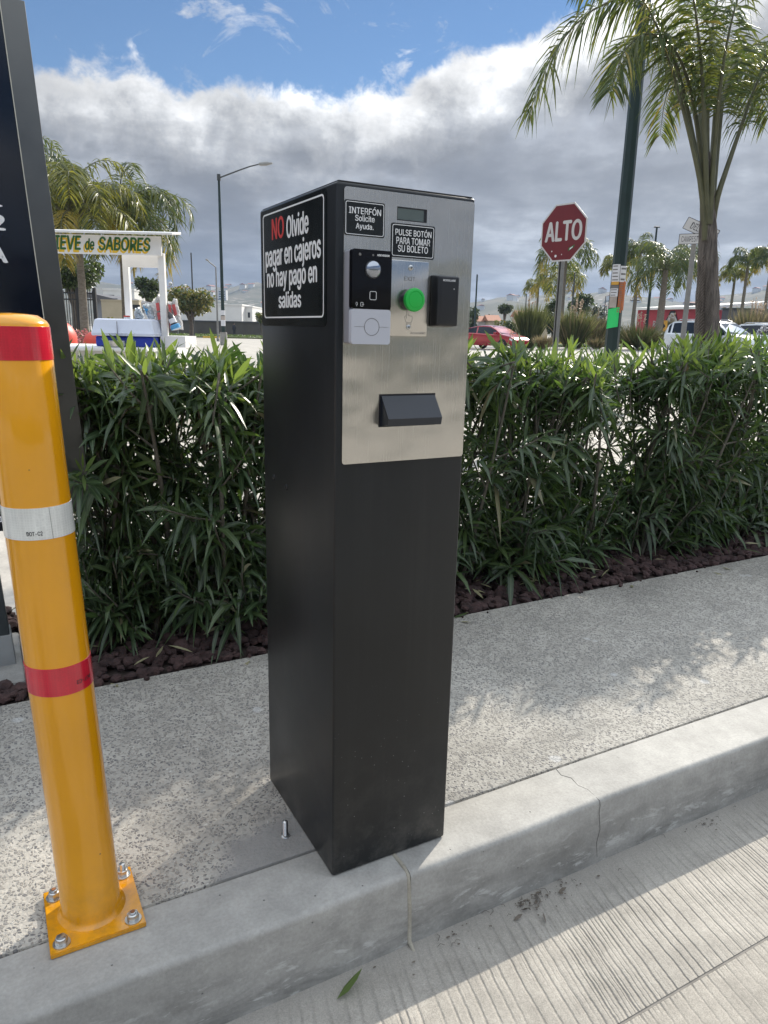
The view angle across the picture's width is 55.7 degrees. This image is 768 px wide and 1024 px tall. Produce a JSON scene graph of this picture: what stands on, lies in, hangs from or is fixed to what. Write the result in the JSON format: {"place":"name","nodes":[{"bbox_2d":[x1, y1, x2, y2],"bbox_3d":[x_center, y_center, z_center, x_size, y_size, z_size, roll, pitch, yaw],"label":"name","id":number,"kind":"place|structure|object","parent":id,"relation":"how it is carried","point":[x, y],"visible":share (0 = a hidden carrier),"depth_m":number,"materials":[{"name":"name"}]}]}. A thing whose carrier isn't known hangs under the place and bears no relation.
{"place":"outdoors","nodes":[
{"label":"outdoors","id":0,"kind":"place"},
{"bbox_2d":[169,332,262,338],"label":"verge","id":1,"kind":"structure","parent":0,"point":[235,337],"depth_m":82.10,"materials":[{"name":"plant"}]},
{"bbox_2d":[255,312,261,335],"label":"tree","id":2,"kind":"object","parent":1,"relation":"on","point":[258,316],"visible":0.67,"depth_m":89.32,"materials":[{"name":"green plant"}]},
{"bbox_2d":[0,555,767,958],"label":"sidewalk","id":3,"kind":"structure","parent":0,"point":[198,801],"depth_m":1.91,"materials":[{"name":"concrete"}]},
{"bbox_2d":[280,820,289,838],"bbox_3d":[-0.198,0.634,1.457,0.022,0.037,0.021,-6,16,-28],"label":"anchor stud","id":4,"kind":"object","parent":3,"relation":"on","point":[285,834],"visible":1,"depth_m":1.45,"materials":[{"name":"metal"}]},
{"bbox_2d":[260,180,474,874],"bbox_3d":[-0.047,0.051,1.393,0.251,1.201,0.376,-6,16,-28],"label":"ticket machine","id":5,"kind":"object","parent":3,"relation":"on","point":[366,289],"visible":1,"depth_m":1.26,"materials":[{"name":"metal"}]},
{"bbox_2d":[0,516,767,705],"bbox_3d":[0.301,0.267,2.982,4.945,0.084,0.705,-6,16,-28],"label":"lava gravel","id":6,"kind":"structure","parent":0,"point":[496,594],"depth_m":2.74,"materials":[{"name":"gravel"}]},
{"bbox_2d":[71,341,180,655],"bbox_3d":[-0.902,-0.024,2.291,0.564,1.029,0.578,6,15,20],"label":"oleander shrub","id":7,"kind":"object","parent":6,"relation":"on","point":[96,534],"visible":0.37,"depth_m":2.21,"materials":[{"name":"green plant"}]},
{"bbox_2d":[12,329,264,662],"bbox_3d":[-0.705,-0.018,2.353,1.012,1.117,0.638,-5,15,-25],"label":"oleander shrub","id":8,"kind":"object","parent":6,"relation":"on","point":[150,362],"visible":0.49,"depth_m":2.20,"materials":[{"name":"green plant"}]},
{"bbox_2d":[121,329,267,664],"bbox_3d":[-0.477,-0.060,2.414,0.593,1.071,0.872,12,18,37],"label":"oleander shrub","id":9,"kind":"object","parent":6,"relation":"on","point":[244,539],"visible":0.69,"depth_m":2.25,"materials":[{"name":"green plant"}]},
{"bbox_2d":[229,340,265,604],"bbox_3d":[-0.229,-0.069,2.602,0.854,1.131,0.665,-9,17,-37],"label":"oleander shrub","id":10,"kind":"object","parent":6,"relation":"on","point":[259,408],"depth_m":2.23,"materials":[{"name":"green plant"}]},
{"bbox_2d":[89,534,767,686],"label":"leaf litter","id":11,"kind":"object","parent":6,"relation":"on","point":[475,591],"visible":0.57,"depth_m":2.79,"materials":[{"name":"plant"}]},
{"bbox_2d":[456,334,566,593],"bbox_3d":[0.183,-0.119,2.825,1.002,1.129,0.632,0,14,-6],"label":"oleander shrub","id":12,"kind":"object","parent":6,"relation":"on","point":[485,378],"visible":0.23,"depth_m":2.73,"materials":[{"name":"green plant"}]},
{"bbox_2d":[460,328,614,605],"bbox_3d":[0.576,-0.166,2.994,0.884,1.176,0.688,-10,18,-39],"label":"oleander shrub","id":13,"kind":"object","parent":6,"relation":"on","point":[533,541],"visible":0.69,"depth_m":2.86,"materials":[{"name":"green plant"}]},
{"bbox_2d":[508,343,662,573],"bbox_3d":[0.836,-0.211,3.181,0.775,1.083,0.662,-12,19,-42],"label":"oleander shrub","id":14,"kind":"object","parent":6,"relation":"on","point":[585,487],"visible":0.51,"depth_m":3.08,"materials":[{"name":"green plant"}]},
{"bbox_2d":[564,334,739,559],"bbox_3d":[1.141,-0.245,3.319,0.815,1.122,0.614,2,14,5],"label":"oleander shrub","id":15,"kind":"object","parent":6,"relation":"on","point":[652,515],"visible":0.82,"depth_m":3.22,"materials":[{"name":"green plant"}]},
{"bbox_2d":[625,326,767,553],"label":"oleander shrub","id":16,"kind":"object","parent":6,"relation":"on","point":[730,385],"visible":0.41,"depth_m":3.35,"materials":[{"name":"green plant"}]},
{"bbox_2d":[681,326,767,547],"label":"oleander shrub","id":17,"kind":"object","parent":6,"relation":"on","point":[753,491],"visible":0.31,"depth_m":3.52,"materials":[{"name":"green plant"}]},
{"bbox_2d":[735,342,767,529],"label":"oleander shrub","id":18,"kind":"object","parent":6,"relation":"on","point":[763,502],"visible":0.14,"depth_m":3.76,"materials":[{"name":"green plant"}]},
{"bbox_2d":[0,326,767,1020],"bbox_3d":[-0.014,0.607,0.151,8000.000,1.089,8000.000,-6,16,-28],"label":"ground","id":19,"kind":"structure","parent":0,"point":[250,348],"depth_m":10.46,"materials":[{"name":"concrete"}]},
{"bbox_2d":[0,632,25,684],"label":"footing","id":20,"kind":"object","parent":19,"relation":"on","point":[14,674],"visible":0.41,"depth_m":2.11,"materials":[{"name":"concrete"}]},
{"bbox_2d":[0,0,91,666],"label":"sign pylon","id":21,"kind":"object","parent":20,"relation":"on","point":[30,279],"visible":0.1,"depth_m":1.89,"materials":[{"name":"grey metal"}]},
{"bbox_2d":[43,136,76,182],"bbox_3d":[-12.163,-9.215,25.346,3.917,7.406,3.535,-6,16,-28],"label":"palm tree","id":22,"kind":"object","parent":19,"relation":"on","point":[51,157],"visible":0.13,"depth_m":24.67,"materials":[{"name":"plant"}]},
{"bbox_2d":[67,323,77,342],"bbox_3d":[-4.305,-1.932,9.610,0.522,1.204,0.522,-6,16,-28],"label":"ball bollard","id":23,"kind":"object","parent":19,"relation":"on","point":[72,333],"visible":0.12,"depth_m":9.47,"materials":[{"name":"red paint"}]},
{"bbox_2d":[63,287,97,331],"bbox_3d":[-11.574,-6.771,25.930,2.744,2.402,0.100,1,14,0],"label":"iron fence","id":24,"kind":"object","parent":19,"relation":"on","point":[94,301],"visible":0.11,"depth_m":25.76,"materials":[{"name":"metal"}]},
{"bbox_2d":[60,257,104,334],"bbox_3d":[-12.218,-8.194,28.735,2.226,3.797,2.858,1,14,-1],"label":"dark tree","id":25,"kind":"object","parent":19,"relation":"on","point":[69,279],"visible":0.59,"depth_m":28.24,"materials":[{"name":"green plant"}]},
{"bbox_2d":[75,328,91,343],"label":"pink bush","id":26,"kind":"object","parent":19,"relation":"on","point":[80,335],"visible":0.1,"depth_m":16.84,"materials":[{"name":"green plant"}]},
{"bbox_2d":[83,332,101,343],"bbox_3d":[-5.582,-2.987,14.122,0.442,1.020,0.442,-6,16,-28],"label":"ball bollard","id":27,"kind":"object","parent":19,"relation":"on","point":[89,338],"visible":0.16,"depth_m":13.85,"materials":[{"name":"red paint"}]},
{"bbox_2d":[46,158,155,338],"bbox_3d":[-9.129,-7.377,21.399,4.351,5.879,4.546,3,14,8],"label":"palm tree","id":28,"kind":"object","parent":19,"relation":"on","point":[64,178],"visible":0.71,"depth_m":20.65,"materials":[{"name":"plant"}]},
{"bbox_2d":[100,299,141,318],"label":"garden wall","id":29,"kind":"structure","parent":19,"relation":"on","point":[111,308],"depth_m":32.75,"materials":[{"name":"beige paint"}]},
{"bbox_2d":[86,292,155,319],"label":"grey house","id":30,"kind":"structure","parent":19,"relation":"on","point":[104,296],"depth_m":35.79,"materials":[{"name":"paint"}]},
{"bbox_2d":[53,162,198,318],"bbox_3d":[-8.398,-7.905,23.435,4.806,5.956,4.497,-6,16,-28],"label":"palm tree","id":31,"kind":"object","parent":19,"relation":"on","point":[149,196],"visible":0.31,"depth_m":22.76,"materials":[{"name":"plant"}]},
{"bbox_2d":[55,229,196,415],"bbox_3d":[-3.537,-2.206,8.710,2.431,2.204,1.380,1,14,0],"label":"ice cart","id":32,"kind":"object","parent":19,"relation":"on","point":[141,251],"visible":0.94,"depth_m":8.26,"materials":[{"name":"white paint"}]},
{"bbox_2d":[108,340,125,346],"bbox_3d":[-3.025,-1.892,8.179,0.252,0.071,0.252,-6,16,-28],"label":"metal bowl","id":33,"kind":"object","parent":32,"relation":"on","point":[112,343],"visible":0.42,"depth_m":8.08,"materials":[{"name":"metal"}]},
{"bbox_2d":[91,318,161,346],"bbox_3d":[-2.964,-2.099,8.518,0.715,0.312,0.573,1,14,0],"label":"cooler","id":34,"kind":"object","parent":32,"relation":"on","point":[146,331],"visible":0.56,"depth_m":8.25,"materials":[{"name":"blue plastic"}]},
{"bbox_2d":[134,307,144,318],"bbox_3d":[-2.886,-2.340,8.565,0.128,0.150,0.131,-6,16,-28],"label":"cup bag","id":35,"kind":"object","parent":34,"relation":"on","point":[138,314],"visible":0.96,"depth_m":8.53,"materials":[{"name":"plastic"}]},
{"bbox_2d":[142,303,154,318],"bbox_3d":[-2.769,-2.364,8.561,0.139,0.181,0.140,1,14,0],"label":"spoon bag","id":36,"kind":"object","parent":34,"relation":"on","point":[148,310],"visible":0.96,"depth_m":8.52,"materials":[{"name":"plastic"}]},
{"bbox_2d":[150,294,160,326],"bbox_3d":[-2.651,-2.324,8.557,0.174,0.479,0.178,-6,16,-28],"label":"plastic bag","id":37,"kind":"object","parent":32,"relation":"on","point":[155,304],"visible":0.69,"depth_m":8.49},
{"bbox_2d":[168,312,179,329],"bbox_3d":[-2.434,-2.215,8.435,0.137,0.212,0.119,-6,16,-28],"label":"spray bottle","id":38,"kind":"object","parent":32,"relation":"on","point":[175,325],"visible":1,"depth_m":8.41,"materials":[{"name":"white plastic"}]},
{"bbox_2d":[168,298,182,329],"bbox_3d":[-2.457,-2.326,8.561,0.174,0.368,0.165,-6,16,-28],"label":"plastic bag","id":39,"kind":"object","parent":32,"relation":"on","point":[173,308],"visible":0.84,"depth_m":8.51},
{"bbox_2d":[102,288,157,301],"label":"white apartments","id":40,"kind":"structure","parent":19,"relation":"on","point":[117,292],"depth_m":69.15,"materials":[{"name":"paint"}]},
{"bbox_2d":[134,276,158,301],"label":"tree","id":41,"kind":"object","parent":19,"relation":"on","point":[148,289],"visible":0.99,"depth_m":42.94,"materials":[{"name":"green plant"}]},
{"bbox_2d":[167,284,215,335],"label":"acacia tree","id":42,"kind":"object","parent":19,"relation":"on","point":[192,302],"visible":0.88,"depth_m":73.19,"materials":[{"name":"green plant"}]},
{"bbox_2d":[190,253,194,335],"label":"utility pole","id":43,"kind":"object","parent":19,"relation":"on","point":[192,289],"visible":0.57,"depth_m":76.69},
{"bbox_2d":[0,851,407,1023],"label":"kerb","id":44,"kind":"structure","parent":19,"relation":"on","point":[228,951],"depth_m":1.23,"materials":[{"name":"concrete"}]},
{"bbox_2d":[0,313,145,958],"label":"bollard","id":45,"kind":"object","parent":44,"relation":"on","point":[92,899],"visible":1,"depth_m":1.09,"materials":[{"name":"yellow paint"}]},
{"bbox_2d":[205,259,219,340],"bbox_3d":[-14.457,-17.835,61.320,0.975,6.684,0.269,1,14,-3],"label":"street lamp","id":46,"kind":"object","parent":19,"relation":"on","point":[217,338],"visible":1,"depth_m":61.37,"materials":[{"name":"metal"}]},
{"bbox_2d":[168,320,259,334],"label":"brown wall","id":47,"kind":"structure","parent":19,"relation":"on","point":[242,327],"depth_m":103.78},
{"bbox_2d":[168,303,260,320],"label":"white warehouse","id":48,"kind":"structure","parent":19,"relation":"on","point":[234,312],"depth_m":127.22,"materials":[{"name":"paint"}]},
{"bbox_2d":[217,161,272,344],"bbox_3d":[-9.098,-16.814,47.731,3.692,11.494,0.478,2,14,2],"label":"street lamp","id":49,"kind":"object","parent":19,"relation":"on","point":[223,334],"visible":0.92,"depth_m":47.73,"materials":[{"name":"metal"}]},
{"bbox_2d":[245,306,261,321],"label":"white annex","id":50,"kind":"object","parent":19,"relation":"on","point":[250,312],"visible":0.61,"depth_m":130.31,"materials":[{"name":"paint"}]},
{"bbox_2d":[469,306,479,327],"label":"tree","id":51,"kind":"object","parent":19,"relation":"on","point":[471,321],"visible":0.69,"depth_m":99.05,"materials":[{"name":"green plant"}]},
{"bbox_2d":[474,274,477,326],"bbox_3d":[7.473,-16.538,59.416,0.225,5.478,0.225,-6,16,-28],"label":"utility pole","id":52,"kind":"object","parent":19,"relation":"on","point":[475,300],"visible":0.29,"depth_m":59.20,"materials":[{"name":"grey paint"}]},
{"bbox_2d":[476,316,485,325],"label":"house","id":53,"kind":"structure","parent":19,"relation":"on","point":[480,321],"depth_m":99.64,"materials":[{"name":"white paint"}]},
{"bbox_2d":[483,315,500,324],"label":"house","id":54,"kind":"structure","parent":19,"relation":"on","point":[490,319],"depth_m":96.39,"materials":[{"name":"tile"}]},
{"bbox_2d":[226,789,767,1023],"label":"gutter","id":55,"kind":"object","parent":19,"relation":"on","point":[650,921],"visible":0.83,"depth_m":1.40,"materials":[{"name":"concrete"}]},
{"bbox_2d":[337,969,361,998],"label":"fallen leaf","id":56,"kind":"object","parent":55,"relation":"on","point":[349,985],"visible":1,"depth_m":1.29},
{"bbox_2d":[373,806,746,974],"bbox_3d":[0.444,0.793,1.556,1.029,0.008,0.079,-6,16,-28],"label":"debris","id":57,"kind":"object","parent":55,"relation":"on","point":[518,916],"visible":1,"depth_m":1.50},
{"bbox_2d":[468,325,528,348],"bbox_3d":[6.730,-10.803,44.953,2.200,1.452,4.500,-12,19,-42],"label":"parked car","id":58,"kind":"object","parent":19,"relation":"on","point":[495,332],"visible":0.47,"depth_m":44.21,"materials":[{"name":"red paint"}]},
{"bbox_2d":[494,319,505,325],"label":"yellow bush","id":59,"kind":"object","parent":19,"relation":"on","point":[500,323],"visible":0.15,"depth_m":69.36,"materials":[{"name":"green plant"}]},
{"bbox_2d":[498,303,513,321],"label":"tree","id":60,"kind":"object","parent":19,"relation":"on","point":[504,309],"visible":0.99,"depth_m":110.43,"materials":[{"name":"green plant"}]},
{"bbox_2d":[504,320,518,332],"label":"green bush","id":61,"kind":"object","parent":19,"relation":"on","point":[508,324],"visible":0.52,"depth_m":65.32,"materials":[{"name":"green plant"}]},
{"bbox_2d":[511,310,527,328],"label":"house","id":62,"kind":"structure","parent":19,"relation":"on","point":[512,315],"depth_m":100.48,"materials":[{"name":"beige paint"}]},
{"bbox_2d":[540,312,546,338],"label":"house","id":63,"kind":"structure","parent":19,"relation":"on","point":[545,333],"depth_m":91.76,"materials":[{"name":"beige paint"}]},
{"bbox_2d":[543,298,555,336],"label":"tree","id":64,"kind":"object","parent":19,"relation":"on","point":[552,303],"visible":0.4,"depth_m":83.17,"materials":[{"name":"green plant"}]},
{"bbox_2d":[540,202,587,353],"bbox_3d":[2.472,-2.771,10.290,0.088,2.968,0.750,-10,18,-39],"label":"stop sign","id":65,"kind":"object","parent":19,"relation":"on","point":[563,233],"visible":1,"depth_m":10.04,"materials":[{"name":"red metal"}]},
{"bbox_2d":[571,272,575,313],"bbox_3d":[13.300,-14.302,51.463,0.210,5.102,0.210,-6,16,-28],"label":"utility pole","id":66,"kind":"object","parent":19,"relation":"on","point":[573,291],"visible":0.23,"depth_m":51.11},
{"bbox_2d":[567,291,594,315],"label":"tree","id":67,"kind":"object","parent":19,"relation":"on","point":[586,301],"visible":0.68,"depth_m":88.61,"materials":[{"name":"green plant"}]},
{"bbox_2d":[396,697,767,942],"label":"kerb","id":68,"kind":"structure","parent":19,"relation":"on","point":[492,849],"depth_m":1.61,"materials":[{"name":"concrete"}]},
{"bbox_2d":[392,853,414,951],"bbox_3d":[0.024,0.745,1.421,0.012,0.160,0.151,-6,16,-28],"label":"kerb joint","id":69,"kind":"object","parent":68,"relation":"attached to","point":[404,868],"visible":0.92,"depth_m":1.38,"materials":[{"name":"concrete"}]},
{"bbox_2d":[556,769,599,844],"bbox_3d":[0.440,0.684,1.661,0.013,0.136,0.147,-7,16,-31],"label":"kerb crack","id":70,"kind":"object","parent":68,"relation":"on","point":[596,797],"visible":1,"depth_m":1.61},
{"bbox_2d":[591,303,598,316],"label":"cypress tree","id":71,"kind":"object","parent":19,"relation":"on","point":[594,310],"visible":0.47,"depth_m":113.67,"materials":[{"name":"green plant"}]},
{"bbox_2d":[599,305,607,321],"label":"cypress tree","id":72,"kind":"object","parent":19,"relation":"on","point":[601,313],"visible":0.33,"depth_m":113.92,"materials":[{"name":"green plant"}]},
{"bbox_2d":[551,343,662,346],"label":"grass island","id":73,"kind":"structure","parent":19,"relation":"on","point":[584,345],"depth_m":51.79,"materials":[{"name":"plant"}]},
{"bbox_2d":[521,277,555,309],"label":"palm tree","id":74,"kind":"object","parent":73,"relation":"on","point":[528,285],"visible":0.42,"depth_m":80.52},
{"bbox_2d":[529,261,587,297],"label":"palm tree","id":75,"kind":"object","parent":73,"relation":"on","point":[553,277],"visible":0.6,"depth_m":66.25,"materials":[{"name":"plant"}]},
{"bbox_2d":[532,238,601,342],"bbox_3d":[14.530,-18.128,58.891,5.180,8.921,5.536,-6,16,-28],"label":"palm tree","id":76,"kind":"object","parent":73,"relation":"on","point":[539,263],"visible":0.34,"depth_m":58.61,"materials":[{"name":"plant"}]},
{"bbox_2d":[586,309,606,341],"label":"pampas grass","id":77,"kind":"object","parent":73,"relation":"on","point":[600,332],"depth_m":51.20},
{"bbox_2d":[597,254,636,286],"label":"palm tree","id":78,"kind":"object","parent":73,"relation":"on","point":[605,267],"visible":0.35,"depth_m":59.99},
{"bbox_2d":[626,232,665,327],"bbox_3d":[19.806,-17.375,56.858,3.854,8.413,3.855,7,15,23],"label":"palm tree","id":79,"kind":"object","parent":73,"relation":"on","point":[632,247],"visible":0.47,"depth_m":55.70,"materials":[{"name":"plant"}]},
{"bbox_2d":[664,313,679,332],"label":"pampas grass","id":80,"kind":"object","parent":73,"relation":"on","point":[670,321],"depth_m":57.47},
{"bbox_2d":[669,244,720,281],"bbox_3d":[27.033,-19.556,64.837,4.650,8.839,4.330,11,17,34],"label":"palm tree","id":81,"kind":"object","parent":73,"relation":"on","point":[681,245],"visible":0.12,"depth_m":63.67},
{"bbox_2d":[718,264,752,321],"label":"palm tree","id":82,"kind":"object","parent":73,"relation":"on","point":[734,277],"visible":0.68,"depth_m":68.28,"materials":[{"name":"plant"}]},
{"bbox_2d":[726,246,767,318],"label":"palm tree","id":83,"kind":"object","parent":73,"relation":"on","point":[739,258],"visible":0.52,"depth_m":62.35,"materials":[{"name":"plant"}]},
{"bbox_2d":[747,245,767,321],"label":"palm tree","id":84,"kind":"object","parent":73,"relation":"on","point":[762,253],"visible":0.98,"depth_m":56.37,"materials":[{"name":"plant"}]},
{"bbox_2d":[604,0,650,417],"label":"lamp post","id":85,"kind":"object","parent":19,"relation":"on","point":[616,297],"visible":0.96,"depth_m":9.56,"materials":[{"name":"metal"}]},
{"bbox_2d":[512,0,767,445],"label":"palm tree","id":86,"kind":"object","parent":19,"relation":"on","point":[725,82],"visible":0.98,"depth_m":6.85,"materials":[{"name":"green plant"}]},
{"bbox_2d":[645,226,659,327],"bbox_3d":[20.885,-17.640,56.947,0.386,8.886,0.378,-12,19,-43],"label":"utility pole","id":87,"kind":"object","parent":19,"relation":"on","point":[648,303],"visible":0.38,"depth_m":57.13,"materials":[{"name":"green paint"}]},
{"bbox_2d":[625,240,696,344],"bbox_3d":[18.845,-14.673,49.110,5.604,6.978,5.470,-6,16,-28],"label":"palm tree","id":88,"kind":"object","parent":19,"relation":"on","point":[679,265],"visible":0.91,"depth_m":48.58,"materials":[{"name":"plant"}]},
{"bbox_2d":[678,217,719,366],"bbox_3d":[5.794,-3.815,13.714,0.682,3.278,0.298,9,16,29],"label":"street name sign","id":89,"kind":"object","parent":19,"relation":"on","point":[690,224],"visible":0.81,"depth_m":13.57,"materials":[{"name":"metal"}]},
{"bbox_2d":[636,301,763,330],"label":"store","id":90,"kind":"structure","parent":19,"relation":"on","point":[677,310],"depth_m":90.21,"materials":[{"name":"red metal"}]},
{"bbox_2d":[663,319,766,352],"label":"parked car","id":91,"kind":"object","parent":19,"relation":"on","point":[673,328],"visible":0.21,"depth_m":33.95,"materials":[{"name":"white paint"}]},
{"bbox_2d":[721,308,767,321],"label":"grey building","id":92,"kind":"structure","parent":19,"relation":"on","point":[725,313],"depth_m":83.83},
{"bbox_2d":[739,322,767,337],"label":"parked car","id":93,"kind":"object","parent":19,"relation":"on","point":[755,326],"visible":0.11,"depth_m":37.05,"materials":[{"name":"white paint"}]},
{"bbox_2d":[756,325,767,336],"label":"flower plant","id":94,"kind":"object","parent":19,"relation":"on","point":[764,328],"visible":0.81,"depth_m":4.52,"materials":[{"name":"white plant"}]},
{"bbox_2d":[23,0,767,302],"label":"sky","id":95,"kind":"structure","parent":0,"point":[425,95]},
{"bbox_2d":[63,281,765,335],"bbox_3d":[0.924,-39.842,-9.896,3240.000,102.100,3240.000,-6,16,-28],"label":"hills","id":96,"kind":"structure","parent":0,"point":[252,296],"depth_m":1093.19,"materials":[{"name":"grey"}]},
{"bbox_2d":[206,285,215,289],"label":"hillside house","id":97,"kind":"structure","parent":96,"relation":"on","point":[210,287],"depth_m":1291.55,"materials":[{"name":"ceramic"}]},
{"bbox_2d":[218,290,227,300],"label":"hill tower","id":98,"kind":"structure","parent":96,"relation":"on","point":[225,295],"depth_m":1037.68,"materials":[{"name":"white paint"}]},
{"bbox_2d":[239,283,245,289],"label":"hillside house","id":99,"kind":"structure","parent":96,"relation":"on","point":[242,286],"depth_m":1233.94,"materials":[{"name":"ceramic"}]},
{"bbox_2d":[507,294,516,300],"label":"hillside house","id":100,"kind":"structure","parent":96,"relation":"on","point":[512,297],"depth_m":1163.47,"materials":[{"name":"ceramic"}]},
{"bbox_2d":[752,287,761,292],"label":"hillside house","id":101,"kind":"structure","parent":96,"relation":"on","point":[756,289],"depth_m":1186.44,"materials":[{"name":"ceramic"}]},
{"bbox_2d":[508,294,553,347],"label":"pampas grass","id":102,"kind":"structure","parent":0,"point":[530,323],"depth_m":47.23,"materials":[{"name":"plant"}]},
{"bbox_2d":[530,332,552,349],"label":"pampas grass","id":103,"kind":"object","parent":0,"point":[541,342],"depth_m":44.73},
{"bbox_2d":[546,299,603,348],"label":"pampas grass","id":104,"kind":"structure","parent":0,"point":[580,327],"depth_m":46.14,"materials":[{"name":"plant"}]},
{"bbox_2d":[586,337,604,348],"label":"pampas grass","id":105,"kind":"object","parent":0,"point":[598,344],"depth_m":45.77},
{"bbox_2d":[619,312,665,349],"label":"pampas grass","id":106,"kind":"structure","parent":0,"point":[629,336],"depth_m":43.15,"materials":[{"name":"plant"}]},
{"bbox_2d":[625,940,767,1023],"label":"road","id":107,"kind":"structure","parent":0,"point":[735,991],"depth_m":1.29,"materials":[{"name":"concrete"}]},
{"bbox_2d":[618,936,767,1023],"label":"road joint","id":108,"kind":"object","parent":107,"relation":"on","point":[690,982],"depth_m":1.33,"materials":[{"name":"concrete"}]},
{"bbox_2d":[727,298,767,324],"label":"pampas grass","id":109,"kind":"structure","parent":0,"point":[748,316],"depth_m":49.26,"materials":[{"name":"plant"}]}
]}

